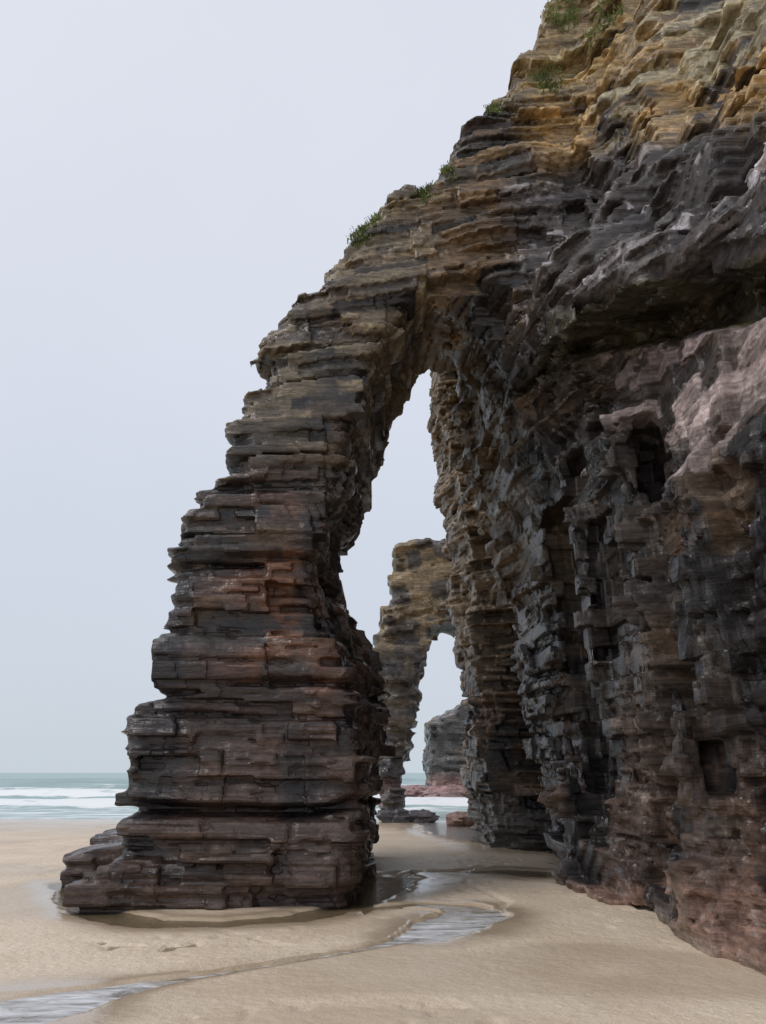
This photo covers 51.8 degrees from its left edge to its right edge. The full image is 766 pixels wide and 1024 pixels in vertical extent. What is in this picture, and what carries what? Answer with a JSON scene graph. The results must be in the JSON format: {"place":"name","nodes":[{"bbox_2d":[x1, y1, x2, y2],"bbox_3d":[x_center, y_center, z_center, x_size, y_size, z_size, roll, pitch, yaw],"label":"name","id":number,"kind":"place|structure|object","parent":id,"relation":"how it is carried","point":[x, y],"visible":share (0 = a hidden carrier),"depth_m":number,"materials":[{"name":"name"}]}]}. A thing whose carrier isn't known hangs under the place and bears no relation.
{"place":"outdoors","nodes":[
{"label":"outdoors","id":0,"kind":"place"},
{"bbox_2d":[0,773,467,821],"bbox_3d":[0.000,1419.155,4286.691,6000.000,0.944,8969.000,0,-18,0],"label":"sea","id":1,"kind":"structure","parent":0,"point":[57,795],"depth_m":42.73,"materials":[{"name":"liquid"}]},
{"bbox_2d":[401,785,431,796],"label":"boulder","id":2,"kind":"object","parent":1,"relation":"in","point":[411,790],"visible":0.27,"depth_m":53.41,"materials":[{"name":"stone"}]},
{"bbox_2d":[418,784,466,796],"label":"boulder","id":3,"kind":"object","parent":1,"relation":"in","point":[425,791],"visible":0.35,"depth_m":51.60,"materials":[{"name":"stone"}]},
{"bbox_2d":[424,791,462,796],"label":"boulder","id":4,"kind":"object","parent":1,"relation":"in","point":[447,794],"visible":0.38,"depth_m":46.38,"materials":[{"name":"stone"}]},
{"bbox_2d":[0,0,550,772],"label":"sky","id":5,"kind":"structure","parent":0,"point":[175,174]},
{"bbox_2d":[0,822,553,1023],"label":"stream water","id":6,"kind":"structure","parent":0,"point":[463,832],"depth_m":12.72,"materials":[{"name":"grey liquid"}]},
{"bbox_2d":[0,819,765,1023],"bbox_3d":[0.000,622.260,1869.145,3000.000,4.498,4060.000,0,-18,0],"label":"sand beach","id":7,"kind":"structure","parent":0,"point":[549,950],"depth_m":7.73,"materials":[{"name":"beige sand"}]},
{"bbox_2d":[60,119,481,913],"bbox_3d":[-1.699,-0.392,19.407,7.307,17.031,14.043,0,-18,0],"label":"rock arch","id":8,"kind":"object","parent":7,"relation":"on","point":[258,749],"visible":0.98,"depth_m":12.63,"materials":[{"name":"stone"}]},
{"bbox_2d":[346,0,627,247],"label":"cliff grass","id":9,"kind":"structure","parent":8,"relation":"on","point":[375,217],"depth_m":17.26,"materials":[{"name":"green plant"}]},
{"bbox_2d":[380,787,406,809],"bbox_3d":[0.393,11.752,31.188,1.089,1.670,0.826,0,-18,0],"label":"boulder","id":10,"kind":"object","parent":7,"relation":"on","point":[392,798],"visible":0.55,"depth_m":31.07,"materials":[{"name":"stone"}]},
{"bbox_2d":[376,808,415,822],"bbox_3d":[0.524,11.363,28.897,1.715,0.970,1.433,0,-18,0],"label":"boulder","id":11,"kind":"object","parent":7,"relation":"on","point":[400,815],"visible":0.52,"depth_m":28.54,"materials":[{"name":"stone"}]},
{"bbox_2d":[372,538,470,807],"bbox_3d":[4.527,7.061,35.080,10.684,14.420,3.884,0,-18,0],"label":"rock arch","id":12,"kind":"object","parent":7,"relation":"on","point":[415,620],"visible":0.2,"depth_m":34.89,"materials":[{"name":"stone"}]},
{"bbox_2d":[410,809,439,821],"bbox_3d":[1.470,11.720,29.860,1.365,0.896,1.153,0,-18,0],"label":"boulder","id":13,"kind":"object","parent":7,"relation":"on","point":[423,815],"visible":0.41,"depth_m":29.55,"materials":[{"name":"stone"}]},
{"bbox_2d":[446,811,473,824],"bbox_3d":[2.974,11.070,27.905,1.534,0.902,1.315,0,-18,0],"label":"boulder","id":14,"kind":"object","parent":7,"relation":"on","point":[457,818],"visible":0.3,"depth_m":27.50,"materials":[{"name":"stone"}]},
{"bbox_2d":[440,0,765,974],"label":"sea cliff","id":15,"kind":"structure","parent":7,"relation":"on","point":[602,476],"depth_m":12.96,"materials":[{"name":"stone"}]},
{"bbox_2d":[421,704,471,785],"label":"headland","id":16,"kind":"structure","parent":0,"point":[444,759],"depth_m":60.02,"materials":[{"name":"stone"}]}
]}

